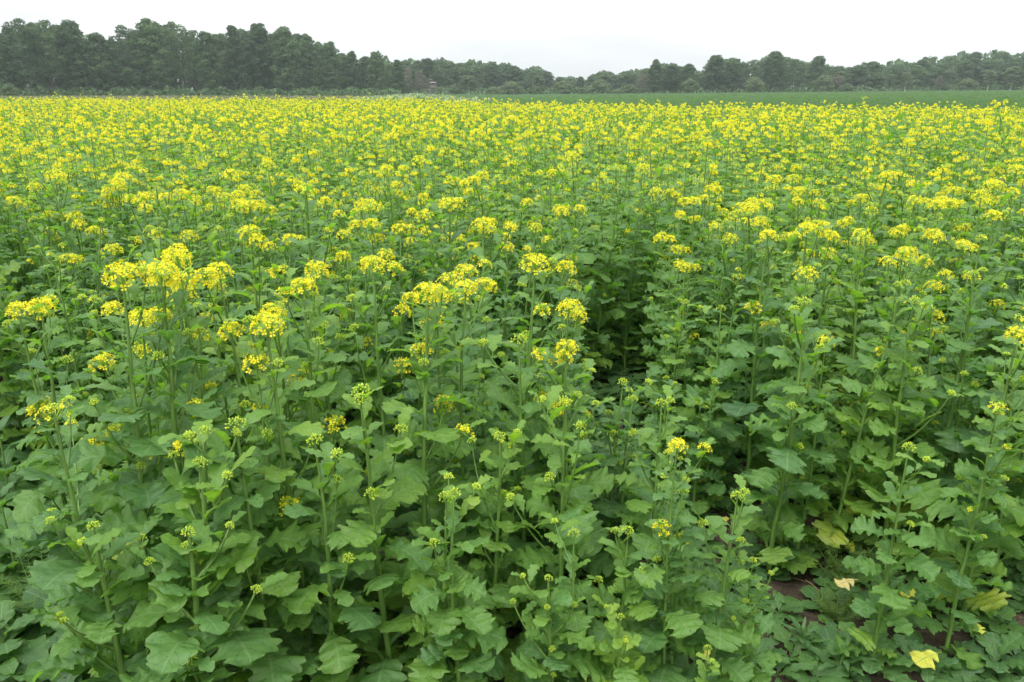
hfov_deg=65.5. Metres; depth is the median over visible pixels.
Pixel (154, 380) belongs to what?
mustard plant
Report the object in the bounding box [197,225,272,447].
mustard plant
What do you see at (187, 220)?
mustard plant
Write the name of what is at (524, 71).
broadleaf tree
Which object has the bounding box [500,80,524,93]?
willow bush
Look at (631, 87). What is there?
willow bush
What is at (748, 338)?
mustard plant
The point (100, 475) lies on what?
mustard plant
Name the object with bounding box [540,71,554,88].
alder tree
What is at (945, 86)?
willow bush
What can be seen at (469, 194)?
mustard plant
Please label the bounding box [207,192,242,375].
mustard plant
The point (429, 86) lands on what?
sparse tree
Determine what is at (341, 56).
alder tree
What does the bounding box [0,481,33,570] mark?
leafy weed
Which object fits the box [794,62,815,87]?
broadleaf tree
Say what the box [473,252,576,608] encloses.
mustard plant
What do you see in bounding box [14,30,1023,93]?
woodland
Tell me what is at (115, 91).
undergrowth
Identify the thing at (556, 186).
mustard plant
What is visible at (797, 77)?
alder tree
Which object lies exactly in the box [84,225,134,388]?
mustard plant
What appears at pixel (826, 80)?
willow bush
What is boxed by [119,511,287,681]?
mustard plant
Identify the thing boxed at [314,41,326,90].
alder tree
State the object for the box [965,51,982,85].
alder tree
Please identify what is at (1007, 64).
broadleaf tree
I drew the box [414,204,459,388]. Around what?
mustard plant
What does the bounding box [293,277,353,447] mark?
mustard plant
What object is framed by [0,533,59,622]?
feathery weed
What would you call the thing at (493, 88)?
willow bush
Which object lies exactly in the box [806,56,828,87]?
alder tree
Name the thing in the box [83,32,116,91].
alder tree
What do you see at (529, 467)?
mustard plant
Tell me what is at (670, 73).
alder tree
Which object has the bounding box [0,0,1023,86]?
sky
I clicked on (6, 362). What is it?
mustard plant
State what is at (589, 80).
broadleaf tree
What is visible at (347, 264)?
mustard plant
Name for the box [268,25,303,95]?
alder tree
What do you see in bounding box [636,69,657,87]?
broadleaf tree
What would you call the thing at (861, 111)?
mustard plant
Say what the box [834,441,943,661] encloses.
mustard plant
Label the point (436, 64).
broadleaf tree
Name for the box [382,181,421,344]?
mustard plant
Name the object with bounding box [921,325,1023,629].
mustard plant
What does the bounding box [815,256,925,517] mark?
mustard plant
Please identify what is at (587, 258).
mustard plant
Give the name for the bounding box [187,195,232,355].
mustard plant
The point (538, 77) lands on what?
birch tree
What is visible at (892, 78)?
birch tree
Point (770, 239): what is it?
mustard plant
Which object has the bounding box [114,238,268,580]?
mustard plant
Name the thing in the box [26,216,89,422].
mustard plant
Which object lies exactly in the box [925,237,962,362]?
mustard plant
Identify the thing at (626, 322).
mustard plant
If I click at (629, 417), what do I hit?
mustard plant
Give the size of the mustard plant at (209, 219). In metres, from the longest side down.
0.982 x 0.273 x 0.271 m
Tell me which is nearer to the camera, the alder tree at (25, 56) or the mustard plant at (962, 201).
the mustard plant at (962, 201)
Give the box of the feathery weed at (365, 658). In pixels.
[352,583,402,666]
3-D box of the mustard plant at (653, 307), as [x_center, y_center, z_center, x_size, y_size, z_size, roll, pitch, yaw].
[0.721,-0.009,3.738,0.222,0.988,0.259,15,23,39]
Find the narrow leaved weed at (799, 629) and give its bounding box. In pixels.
[779,614,830,660]
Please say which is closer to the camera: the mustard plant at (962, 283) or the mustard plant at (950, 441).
the mustard plant at (950, 441)
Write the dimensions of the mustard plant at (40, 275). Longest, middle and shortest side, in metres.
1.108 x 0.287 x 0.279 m
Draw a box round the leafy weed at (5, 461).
[0,415,51,493]
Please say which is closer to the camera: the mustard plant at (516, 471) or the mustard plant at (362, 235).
the mustard plant at (516, 471)
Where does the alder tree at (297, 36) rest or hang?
on the ground at (792, 586)
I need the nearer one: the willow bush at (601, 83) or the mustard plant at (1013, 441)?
the mustard plant at (1013, 441)
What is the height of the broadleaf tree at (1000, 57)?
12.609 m
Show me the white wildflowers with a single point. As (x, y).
(417, 95)
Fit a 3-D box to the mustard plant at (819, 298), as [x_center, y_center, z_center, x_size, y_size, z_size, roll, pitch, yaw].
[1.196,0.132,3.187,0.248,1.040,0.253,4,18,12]
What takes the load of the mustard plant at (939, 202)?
on the ground at (792, 586)
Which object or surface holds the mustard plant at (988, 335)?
on the ground at (792, 586)
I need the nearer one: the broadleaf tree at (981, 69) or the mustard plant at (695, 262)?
the mustard plant at (695, 262)
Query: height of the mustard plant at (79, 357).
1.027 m
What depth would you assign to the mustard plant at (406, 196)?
4.31 m
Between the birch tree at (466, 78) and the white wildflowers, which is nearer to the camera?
the white wildflowers
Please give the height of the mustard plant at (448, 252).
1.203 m
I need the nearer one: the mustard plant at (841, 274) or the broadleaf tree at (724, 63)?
the mustard plant at (841, 274)
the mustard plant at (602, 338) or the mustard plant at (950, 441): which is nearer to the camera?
the mustard plant at (950, 441)
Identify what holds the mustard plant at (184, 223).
on the ground at (792, 586)
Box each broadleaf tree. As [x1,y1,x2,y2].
[400,60,417,88]
[426,59,445,89]
[434,61,464,93]
[455,63,463,82]
[458,60,482,88]
[494,64,510,87]
[503,66,526,92]
[518,69,535,90]
[567,78,576,87]
[585,74,595,86]
[593,72,613,88]
[616,71,636,87]
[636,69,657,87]
[672,66,683,90]
[715,59,733,89]
[750,59,772,83]
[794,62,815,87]
[828,65,850,87]
[847,64,868,87]
[858,72,886,89]
[885,63,911,86]
[906,65,931,88]
[926,62,954,90]
[937,55,958,85]
[971,59,1003,86]
[988,51,1015,86]
[997,59,1020,86]
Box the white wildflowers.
[341,93,490,103]
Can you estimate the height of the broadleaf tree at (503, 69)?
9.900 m
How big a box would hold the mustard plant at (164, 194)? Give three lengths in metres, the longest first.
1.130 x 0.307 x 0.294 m
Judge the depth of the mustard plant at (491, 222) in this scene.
4.13 m
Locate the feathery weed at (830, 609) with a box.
[813,580,862,623]
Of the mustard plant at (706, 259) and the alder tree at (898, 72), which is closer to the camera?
the mustard plant at (706, 259)
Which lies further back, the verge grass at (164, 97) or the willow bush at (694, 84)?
the willow bush at (694, 84)
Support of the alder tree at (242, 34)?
on the ground at (792, 586)
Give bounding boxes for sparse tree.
[403,67,413,93]
[414,71,425,92]
[425,79,432,91]
[636,73,647,92]
[830,74,844,91]
[933,75,943,89]
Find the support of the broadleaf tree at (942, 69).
on the ground at (792, 586)
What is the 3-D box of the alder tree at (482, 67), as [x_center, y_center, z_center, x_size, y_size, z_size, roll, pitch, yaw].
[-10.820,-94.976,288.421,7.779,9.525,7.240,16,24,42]
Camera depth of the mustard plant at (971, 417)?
2.96 m
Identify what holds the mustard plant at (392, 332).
on the ground at (792, 586)
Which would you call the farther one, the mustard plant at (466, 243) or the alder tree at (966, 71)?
the alder tree at (966, 71)
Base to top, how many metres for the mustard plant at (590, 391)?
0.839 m
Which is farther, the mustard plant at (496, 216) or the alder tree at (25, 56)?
the alder tree at (25, 56)
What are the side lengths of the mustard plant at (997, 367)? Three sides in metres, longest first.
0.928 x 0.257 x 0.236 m
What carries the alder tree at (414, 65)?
on the ground at (792, 586)
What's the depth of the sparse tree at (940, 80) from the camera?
224.22 m
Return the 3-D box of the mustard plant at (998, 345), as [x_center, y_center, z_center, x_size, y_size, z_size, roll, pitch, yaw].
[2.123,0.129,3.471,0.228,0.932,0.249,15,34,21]
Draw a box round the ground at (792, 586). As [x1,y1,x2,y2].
[0,88,1023,681]
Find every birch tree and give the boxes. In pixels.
[458,75,477,94]
[531,74,545,88]
[885,74,898,90]
[899,72,912,90]
[979,69,997,89]
[1000,66,1022,89]
[1018,68,1023,85]
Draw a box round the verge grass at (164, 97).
[0,95,386,100]
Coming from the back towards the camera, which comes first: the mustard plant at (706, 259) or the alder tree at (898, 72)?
the alder tree at (898, 72)
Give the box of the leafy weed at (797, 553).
[759,519,823,563]
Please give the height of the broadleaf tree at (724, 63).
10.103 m
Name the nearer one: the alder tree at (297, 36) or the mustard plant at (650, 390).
the mustard plant at (650, 390)
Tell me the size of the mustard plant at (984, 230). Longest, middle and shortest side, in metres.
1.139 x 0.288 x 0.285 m
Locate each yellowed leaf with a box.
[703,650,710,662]
[834,578,857,590]
[900,589,915,597]
[909,650,940,669]
[973,623,984,637]
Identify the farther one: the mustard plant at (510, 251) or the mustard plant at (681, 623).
the mustard plant at (510, 251)
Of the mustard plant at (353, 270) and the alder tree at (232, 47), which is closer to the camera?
the mustard plant at (353, 270)
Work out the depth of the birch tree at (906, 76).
225.53 m
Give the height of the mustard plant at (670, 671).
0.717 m
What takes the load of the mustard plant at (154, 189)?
on the ground at (792, 586)
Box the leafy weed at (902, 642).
[893,633,921,656]
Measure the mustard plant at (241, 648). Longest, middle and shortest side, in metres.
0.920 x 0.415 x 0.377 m
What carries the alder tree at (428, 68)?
on the ground at (792, 586)
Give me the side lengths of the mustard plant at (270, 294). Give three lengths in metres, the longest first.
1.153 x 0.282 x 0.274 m
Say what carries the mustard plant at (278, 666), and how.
on the ground at (792, 586)
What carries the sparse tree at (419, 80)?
on the ground at (792, 586)
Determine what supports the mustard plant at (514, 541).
on the ground at (792, 586)
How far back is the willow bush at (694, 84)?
219.89 m
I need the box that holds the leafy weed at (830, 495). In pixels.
[799,473,858,510]
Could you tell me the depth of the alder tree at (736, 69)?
229.29 m
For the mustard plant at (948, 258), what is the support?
on the ground at (792, 586)
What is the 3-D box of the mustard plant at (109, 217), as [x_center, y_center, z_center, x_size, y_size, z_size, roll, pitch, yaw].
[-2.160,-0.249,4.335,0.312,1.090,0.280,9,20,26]
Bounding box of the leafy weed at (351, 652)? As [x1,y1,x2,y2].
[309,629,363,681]
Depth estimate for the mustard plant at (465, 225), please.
4.09 m
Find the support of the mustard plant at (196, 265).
on the ground at (792, 586)
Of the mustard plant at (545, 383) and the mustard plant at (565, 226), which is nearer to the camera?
the mustard plant at (545, 383)
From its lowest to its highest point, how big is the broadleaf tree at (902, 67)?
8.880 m
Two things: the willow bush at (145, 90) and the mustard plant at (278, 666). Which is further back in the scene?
the willow bush at (145, 90)
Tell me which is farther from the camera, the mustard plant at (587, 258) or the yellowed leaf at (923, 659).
the mustard plant at (587, 258)
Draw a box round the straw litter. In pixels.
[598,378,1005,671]
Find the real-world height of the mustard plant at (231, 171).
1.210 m
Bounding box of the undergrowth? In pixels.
[0,83,1023,95]
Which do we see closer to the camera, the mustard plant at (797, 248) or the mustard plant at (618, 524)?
the mustard plant at (618, 524)
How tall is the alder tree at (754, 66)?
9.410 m
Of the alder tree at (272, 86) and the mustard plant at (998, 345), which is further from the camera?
the alder tree at (272, 86)
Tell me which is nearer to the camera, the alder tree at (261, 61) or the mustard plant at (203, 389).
the mustard plant at (203, 389)
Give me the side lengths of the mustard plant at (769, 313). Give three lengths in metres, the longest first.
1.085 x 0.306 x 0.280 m
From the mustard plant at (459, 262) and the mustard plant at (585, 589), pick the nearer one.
the mustard plant at (585, 589)
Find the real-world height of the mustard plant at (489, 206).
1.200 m
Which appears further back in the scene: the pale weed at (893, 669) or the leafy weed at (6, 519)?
the leafy weed at (6, 519)
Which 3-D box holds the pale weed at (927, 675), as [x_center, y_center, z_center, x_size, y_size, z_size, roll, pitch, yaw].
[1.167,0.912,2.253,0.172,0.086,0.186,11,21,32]
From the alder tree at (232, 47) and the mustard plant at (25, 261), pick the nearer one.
the mustard plant at (25, 261)
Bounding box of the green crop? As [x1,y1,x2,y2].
[437,90,1023,114]
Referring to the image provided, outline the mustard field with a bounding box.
[0,92,1023,588]
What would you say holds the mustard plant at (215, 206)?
on the ground at (792, 586)
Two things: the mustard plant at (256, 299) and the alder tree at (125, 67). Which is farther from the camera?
the alder tree at (125, 67)
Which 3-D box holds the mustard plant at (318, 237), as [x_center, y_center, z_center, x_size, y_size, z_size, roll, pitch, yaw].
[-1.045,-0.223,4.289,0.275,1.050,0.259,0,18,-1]
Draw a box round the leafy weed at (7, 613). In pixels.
[0,600,57,654]
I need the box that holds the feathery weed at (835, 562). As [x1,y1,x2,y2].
[791,516,904,586]
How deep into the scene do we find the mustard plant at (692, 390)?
3.18 m
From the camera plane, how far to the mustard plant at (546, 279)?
4.23 m
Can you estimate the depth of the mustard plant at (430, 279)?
3.55 m
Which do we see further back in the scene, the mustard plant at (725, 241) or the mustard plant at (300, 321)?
the mustard plant at (725, 241)
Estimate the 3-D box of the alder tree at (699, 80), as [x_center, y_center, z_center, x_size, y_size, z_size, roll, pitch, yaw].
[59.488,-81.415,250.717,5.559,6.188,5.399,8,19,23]
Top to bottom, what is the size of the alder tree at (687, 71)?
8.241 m
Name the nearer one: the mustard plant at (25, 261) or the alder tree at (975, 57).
the mustard plant at (25, 261)
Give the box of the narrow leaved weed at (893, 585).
[848,564,914,619]
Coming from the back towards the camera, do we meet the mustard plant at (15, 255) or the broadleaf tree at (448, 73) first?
the broadleaf tree at (448, 73)
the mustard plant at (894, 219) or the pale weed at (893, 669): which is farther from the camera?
the mustard plant at (894, 219)
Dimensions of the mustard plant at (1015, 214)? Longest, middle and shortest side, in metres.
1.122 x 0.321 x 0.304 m
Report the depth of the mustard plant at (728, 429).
3.00 m
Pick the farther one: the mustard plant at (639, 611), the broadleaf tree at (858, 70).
the broadleaf tree at (858, 70)
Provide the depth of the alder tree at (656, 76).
222.57 m
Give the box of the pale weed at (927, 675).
[902,635,958,681]
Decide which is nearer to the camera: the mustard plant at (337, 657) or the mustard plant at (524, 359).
the mustard plant at (337, 657)
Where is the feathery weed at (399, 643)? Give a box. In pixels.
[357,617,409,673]
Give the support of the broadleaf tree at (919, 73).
on the ground at (792, 586)
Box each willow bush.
[0,83,19,95]
[122,90,132,95]
[138,87,152,95]
[306,91,315,95]
[446,84,461,94]
[486,86,501,94]
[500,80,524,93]
[527,86,541,93]
[549,79,573,93]
[574,87,589,93]
[587,79,612,91]
[610,90,623,93]
[621,84,637,92]
[680,79,699,92]
[743,76,765,92]
[810,74,834,91]
[838,83,855,91]
[941,83,950,90]
[954,78,982,90]
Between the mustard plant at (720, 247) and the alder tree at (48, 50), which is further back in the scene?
the alder tree at (48, 50)
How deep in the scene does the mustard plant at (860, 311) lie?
3.74 m
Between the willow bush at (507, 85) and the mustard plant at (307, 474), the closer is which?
the mustard plant at (307, 474)
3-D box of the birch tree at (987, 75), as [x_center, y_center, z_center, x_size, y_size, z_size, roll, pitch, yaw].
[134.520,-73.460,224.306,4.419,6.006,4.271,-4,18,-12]
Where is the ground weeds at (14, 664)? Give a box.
[0,292,1023,681]
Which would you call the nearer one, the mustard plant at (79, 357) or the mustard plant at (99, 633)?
the mustard plant at (99, 633)
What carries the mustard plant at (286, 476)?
on the ground at (792, 586)
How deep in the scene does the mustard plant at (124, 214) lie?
4.26 m
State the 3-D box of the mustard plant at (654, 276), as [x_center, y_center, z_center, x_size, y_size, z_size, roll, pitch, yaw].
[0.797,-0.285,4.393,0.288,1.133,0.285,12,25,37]
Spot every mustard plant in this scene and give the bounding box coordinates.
[0,192,41,341]
[0,192,51,359]
[0,196,50,368]
[0,196,55,361]
[0,274,85,458]
[0,277,51,418]
[0,288,112,626]
[4,297,129,676]
[8,200,72,389]
[15,211,77,384]
[22,515,194,681]
[25,384,150,681]
[26,173,95,383]
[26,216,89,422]
[27,181,72,329]
[28,242,122,430]
[32,168,112,343]
[38,175,88,352]
[40,252,112,473]
[43,169,124,382]
[53,253,126,447]
[54,210,124,384]
[54,218,130,443]
[66,260,185,669]
[70,294,175,559]
[78,243,151,476]
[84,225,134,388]
[86,193,141,368]
[86,300,174,543]
[88,306,179,562]
[89,214,142,388]
[91,200,129,304]
[99,181,142,342]
[102,178,154,338]
[104,198,148,316]
[112,172,160,313]
[112,193,153,325]
[113,260,242,596]
[113,265,170,470]
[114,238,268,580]
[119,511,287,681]
[121,190,177,387]
[126,182,194,321]
[128,308,199,542]
[132,200,189,328]
[132,409,283,675]
[133,251,238,413]
[134,257,200,389]
[134,436,310,681]
[141,225,240,418]
[143,186,177,308]
[144,288,166,412]
[148,204,211,356]
[157,191,223,339]
[158,415,313,681]
[164,276,269,586]
[167,199,211,304]
[169,230,217,378]
[172,188,245,376]
[174,210,217,357]
[182,279,237,493]
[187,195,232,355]
[190,261,292,530]
[190,302,282,529]
[197,203,239,323]
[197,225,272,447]
[201,186,238,357]
[206,198,265,414]
[206,211,265,426]
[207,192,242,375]
[216,311,356,681]
[217,168,259,357]
[222,224,294,463]
[223,184,280,314]
[228,187,276,343]
[228,353,325,681]
[229,200,307,406]
[241,266,297,425]
[241,301,336,602]
[244,199,287,292]
[247,216,281,315]
[248,159,305,300]
[253,277,371,644]
[253,321,339,556]
[255,233,322,417]
[262,183,373,479]
[264,261,322,480]
[266,212,303,344]
[266,433,381,681]
[269,260,383,605]
[274,207,311,325]
[287,180,324,318]
[289,277,339,408]
[291,267,335,408]
[292,273,363,590]
[293,199,351,314]
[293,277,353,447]
[301,203,352,418]
[303,202,337,319]
[307,196,348,345]
[322,383,453,681]
[323,229,379,419]
[323,250,392,475]
[329,206,362,332]
[329,256,396,487]
[334,200,388,393]
[335,214,375,392]
[335,232,368,386]
[338,206,399,418]
[339,254,414,613]
[343,197,411,431]
[346,218,419,435]
[354,187,393,287]
[355,210,385,360]
[358,281,487,636]
[359,201,416,402]
[361,172,413,321]
[367,284,463,537]
[370,223,445,463]
[379,163,415,335]
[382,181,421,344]
[395,207,429,381]
[397,152,444,355]
[402,474,493,681]
[403,193,452,328]
[403,223,473,422]
[404,281,485,635]
[404,287,464,500]
[406,267,498,534]
[410,470,509,681]
[414,195,489,463]
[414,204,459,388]
[418,277,511,609]
[419,253,465,405]
[421,232,480,438]
[429,216,527,470]
[437,215,475,342]
[438,219,491,405]
[443,176,474,302]
[445,420,535,681]
[446,176,478,345]
[446,256,519,519]
[451,176,503,365]
[460,333,565,632]
[462,184,500,347]
[465,170,516,355]
[467,224,510,379]
[470,241,530,429]
[473,196,494,311]
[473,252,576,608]
[480,175,528,348]
[486,218,518,387]
[488,385,620,681]
[491,219,525,376]
[492,564,605,681]
[501,169,542,341]
[501,222,556,406]
[501,330,550,510]
[503,358,595,541]
[508,173,557,360]
[508,340,553,465]
[509,373,555,529]
[515,297,596,601]
[519,169,566,338]
[520,193,569,346]
[521,339,615,633]
[523,512,613,681]
[528,303,610,575]
[529,280,596,429]
[529,363,568,492]
[530,218,573,363]
[531,215,584,373]
[535,202,588,402]
[535,202,589,381]
[538,394,594,462]
[548,162,595,362]
[549,150,612,371]
[556,358,587,428]
[565,378,656,597]
[572,164,635,380]
[574,414,623,573]
[587,525,661,672]
[587,594,648,681]
[588,431,614,478]
[594,387,660,607]
[598,385,687,631]
[598,465,629,579]
[600,164,667,367]
[605,208,649,365]
[610,437,629,509]
[622,437,713,681]
[630,138,681,341]
[633,375,684,486]
[634,186,680,378]
[634,188,682,357]
[637,470,724,681]
[640,234,691,427]
[642,293,698,458]
[643,210,693,384]
[650,244,695,413]
[654,197,721,380]
[655,456,699,568]
[657,261,711,442]
[661,474,761,681]
[671,372,726,514]
[675,215,718,360]
[677,232,753,438]
[677,267,751,469]
[677,304,742,500]
[678,194,720,368]
[680,185,730,370]
[689,197,774,384]
[693,208,734,359]
[694,225,743,389]
[695,644,720,681]
[699,218,762,420]
[702,217,742,336]
[703,217,772,423]
[704,206,765,390]
[705,227,802,498]
[705,550,781,681]
[710,201,784,447]
[722,198,774,309]
[727,218,766,401]
[728,205,765,302]
[730,296,844,574]
[731,250,809,469]
[734,218,793,440]
[741,198,781,384]
[741,221,840,468]
[742,174,804,346]
[742,197,780,297]
[754,261,842,545]
[758,232,802,378]
[758,260,812,422]
[762,174,815,295]
[771,186,819,362]
[773,249,831,376]
[776,166,844,326]
[776,219,835,404]
[776,328,848,567]
[783,198,834,327]
[784,247,850,448]
[791,229,851,403]
[797,276,854,467]
[799,216,832,365]
[801,279,918,564]
[815,226,886,499]
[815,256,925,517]
[817,169,897,389]
[817,216,876,402]
[821,202,884,433]
[826,193,889,358]
[830,193,882,350]
[831,294,964,570]
[833,236,883,403]
[834,246,933,512]
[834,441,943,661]
[844,203,885,326]
[851,254,907,472]
[852,182,895,315]
[854,96,869,126]
[856,263,930,443]
[857,216,936,334]
[861,228,954,480]
[868,193,923,393]
[869,224,924,409]
[882,198,957,443]
[883,196,922,348]
[888,197,933,320]
[889,239,975,437]
[892,278,960,487]
[897,234,1023,569]
[900,267,1007,548]
[905,186,977,319]
[905,188,963,291]
[907,204,946,324]
[909,212,954,374]
[913,401,1016,669]
[914,195,966,411]
[917,179,1020,389]
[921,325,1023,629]
[924,220,983,371]
[925,198,977,279]
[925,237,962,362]
[928,209,1008,458]
[931,189,1015,413]
[931,270,1009,509]
[937,234,1023,427]
[950,197,1014,388]
[958,194,1023,371]
[958,339,1023,551]
[960,394,1023,554]
[968,276,1023,458]
[974,310,1023,417]
[977,164,1023,355]
[978,179,1023,353]
[986,207,1023,354]
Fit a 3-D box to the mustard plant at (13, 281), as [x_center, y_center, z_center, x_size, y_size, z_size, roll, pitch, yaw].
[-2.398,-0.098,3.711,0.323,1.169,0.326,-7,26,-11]
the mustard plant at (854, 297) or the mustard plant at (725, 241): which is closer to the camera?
the mustard plant at (854, 297)
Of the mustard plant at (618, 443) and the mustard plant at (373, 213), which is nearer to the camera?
the mustard plant at (618, 443)
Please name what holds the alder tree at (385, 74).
on the ground at (792, 586)
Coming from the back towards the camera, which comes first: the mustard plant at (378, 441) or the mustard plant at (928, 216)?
the mustard plant at (928, 216)
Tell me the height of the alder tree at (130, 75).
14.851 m
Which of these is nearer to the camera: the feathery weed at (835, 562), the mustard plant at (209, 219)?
the feathery weed at (835, 562)
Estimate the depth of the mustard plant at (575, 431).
2.91 m
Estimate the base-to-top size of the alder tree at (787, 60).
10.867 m
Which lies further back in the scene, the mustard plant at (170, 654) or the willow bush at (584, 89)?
the willow bush at (584, 89)
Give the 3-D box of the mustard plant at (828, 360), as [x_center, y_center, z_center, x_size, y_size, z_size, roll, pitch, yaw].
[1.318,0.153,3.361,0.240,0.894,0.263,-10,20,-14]
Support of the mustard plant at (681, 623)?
on the ground at (792, 586)
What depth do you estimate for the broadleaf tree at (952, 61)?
261.10 m
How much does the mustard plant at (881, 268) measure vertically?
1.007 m
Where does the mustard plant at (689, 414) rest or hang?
on the ground at (792, 586)
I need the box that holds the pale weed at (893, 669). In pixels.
[820,621,920,681]
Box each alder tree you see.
[0,33,18,92]
[1,18,41,93]
[1,27,25,90]
[16,22,54,90]
[26,19,67,91]
[42,23,81,90]
[53,19,93,92]
[76,32,96,85]
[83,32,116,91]
[101,39,127,89]
[106,24,149,94]
[114,38,140,94]
[123,30,151,90]
[132,17,173,90]
[154,24,182,90]
[163,21,196,90]
[174,30,205,90]
[183,38,205,90]
[193,31,224,90]
[210,33,235,95]
[221,25,251,89]
[234,28,258,89]
[242,22,274,90]
[263,33,284,91]
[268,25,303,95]
[289,33,308,88]
[296,33,320,92]
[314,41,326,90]
[316,41,341,90]
[333,52,348,94]
[343,51,362,94]
[354,56,375,92]
[366,52,388,94]
[383,63,394,94]
[387,60,406,92]
[412,61,423,88]
[417,58,436,89]
[477,65,487,89]
[481,61,501,87]
[525,67,542,86]
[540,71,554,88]
[552,77,564,88]
[574,76,585,87]
[611,75,619,88]
[647,59,662,92]
[661,64,679,91]
[679,63,695,92]
[694,72,706,91]
[702,55,727,92]
[724,58,743,91]
[738,62,749,90]
[741,60,763,86]
[761,50,785,91]
[780,57,796,89]
[784,59,806,91]
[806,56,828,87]
[865,61,883,83]
[887,68,903,90]
[913,59,931,88]
[951,60,974,85]
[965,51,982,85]
[1016,54,1023,86]
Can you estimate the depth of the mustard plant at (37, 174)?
4.46 m
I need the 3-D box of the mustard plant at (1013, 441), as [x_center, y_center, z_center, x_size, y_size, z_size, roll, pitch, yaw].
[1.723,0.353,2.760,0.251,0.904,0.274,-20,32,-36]
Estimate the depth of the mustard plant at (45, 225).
4.68 m
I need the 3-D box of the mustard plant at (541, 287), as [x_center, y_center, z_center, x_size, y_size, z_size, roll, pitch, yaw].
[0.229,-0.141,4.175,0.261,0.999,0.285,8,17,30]
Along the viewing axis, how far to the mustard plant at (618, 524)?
2.55 m
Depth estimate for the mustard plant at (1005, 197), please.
3.59 m
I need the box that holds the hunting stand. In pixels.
[428,82,436,94]
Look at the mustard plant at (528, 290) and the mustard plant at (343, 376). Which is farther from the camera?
the mustard plant at (528, 290)
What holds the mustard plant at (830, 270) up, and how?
on the ground at (792, 586)
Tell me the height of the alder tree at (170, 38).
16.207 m
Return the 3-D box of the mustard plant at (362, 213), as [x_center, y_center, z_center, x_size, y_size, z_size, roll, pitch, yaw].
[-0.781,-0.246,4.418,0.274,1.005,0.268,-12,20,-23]
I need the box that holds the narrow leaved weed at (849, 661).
[798,633,878,675]
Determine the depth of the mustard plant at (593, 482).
2.21 m
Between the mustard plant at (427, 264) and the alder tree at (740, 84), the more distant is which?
the alder tree at (740, 84)
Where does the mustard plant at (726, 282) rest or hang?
on the ground at (792, 586)
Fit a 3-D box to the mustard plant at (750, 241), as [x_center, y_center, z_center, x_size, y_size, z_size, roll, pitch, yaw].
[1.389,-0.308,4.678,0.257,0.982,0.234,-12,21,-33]
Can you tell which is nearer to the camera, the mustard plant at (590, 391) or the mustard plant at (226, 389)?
the mustard plant at (226, 389)
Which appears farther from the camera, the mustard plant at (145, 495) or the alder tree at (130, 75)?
the alder tree at (130, 75)
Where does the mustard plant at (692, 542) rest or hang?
on the ground at (792, 586)
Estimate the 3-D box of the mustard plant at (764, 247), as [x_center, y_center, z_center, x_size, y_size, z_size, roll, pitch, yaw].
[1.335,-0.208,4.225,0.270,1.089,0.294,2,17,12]
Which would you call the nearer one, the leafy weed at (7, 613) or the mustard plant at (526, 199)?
the leafy weed at (7, 613)
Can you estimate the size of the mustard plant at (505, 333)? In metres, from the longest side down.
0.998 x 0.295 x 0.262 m
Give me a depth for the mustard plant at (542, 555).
2.02 m
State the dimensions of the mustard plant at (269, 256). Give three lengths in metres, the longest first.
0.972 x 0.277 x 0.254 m
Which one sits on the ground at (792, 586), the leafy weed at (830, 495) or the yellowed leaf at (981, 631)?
the leafy weed at (830, 495)
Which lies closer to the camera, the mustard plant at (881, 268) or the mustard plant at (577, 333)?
the mustard plant at (577, 333)
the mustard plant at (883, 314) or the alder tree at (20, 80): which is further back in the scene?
the alder tree at (20, 80)
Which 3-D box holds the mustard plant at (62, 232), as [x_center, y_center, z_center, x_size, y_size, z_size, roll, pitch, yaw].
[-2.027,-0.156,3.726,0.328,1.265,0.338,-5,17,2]
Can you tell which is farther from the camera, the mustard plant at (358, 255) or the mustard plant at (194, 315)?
the mustard plant at (358, 255)
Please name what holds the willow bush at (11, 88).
on the ground at (792, 586)
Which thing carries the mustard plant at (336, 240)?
on the ground at (792, 586)
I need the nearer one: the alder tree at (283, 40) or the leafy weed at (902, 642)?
the leafy weed at (902, 642)
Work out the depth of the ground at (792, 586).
2.67 m
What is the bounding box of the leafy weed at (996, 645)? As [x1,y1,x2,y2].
[962,629,1023,672]
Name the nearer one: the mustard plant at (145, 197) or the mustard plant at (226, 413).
the mustard plant at (226, 413)
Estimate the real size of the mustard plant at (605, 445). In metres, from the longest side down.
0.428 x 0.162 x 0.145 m
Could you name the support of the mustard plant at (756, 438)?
on the ground at (792, 586)
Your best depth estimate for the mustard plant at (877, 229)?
4.60 m
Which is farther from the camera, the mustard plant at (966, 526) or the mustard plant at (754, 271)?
the mustard plant at (754, 271)
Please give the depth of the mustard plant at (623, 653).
1.84 m
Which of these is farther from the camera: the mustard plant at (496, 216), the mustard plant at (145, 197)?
the mustard plant at (496, 216)
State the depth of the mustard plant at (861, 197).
4.33 m
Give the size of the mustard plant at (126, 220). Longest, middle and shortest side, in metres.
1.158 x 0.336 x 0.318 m
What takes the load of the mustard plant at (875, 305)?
on the ground at (792, 586)
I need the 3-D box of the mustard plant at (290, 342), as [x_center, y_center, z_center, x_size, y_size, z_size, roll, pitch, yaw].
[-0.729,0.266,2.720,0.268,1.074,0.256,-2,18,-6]
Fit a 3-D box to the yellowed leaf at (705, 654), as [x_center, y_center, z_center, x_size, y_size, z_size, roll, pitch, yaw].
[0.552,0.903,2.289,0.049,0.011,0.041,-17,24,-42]
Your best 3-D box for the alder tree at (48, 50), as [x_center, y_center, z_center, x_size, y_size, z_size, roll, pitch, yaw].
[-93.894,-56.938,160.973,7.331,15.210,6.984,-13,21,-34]
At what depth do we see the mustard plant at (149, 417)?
2.03 m
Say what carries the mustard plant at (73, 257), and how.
on the ground at (792, 586)

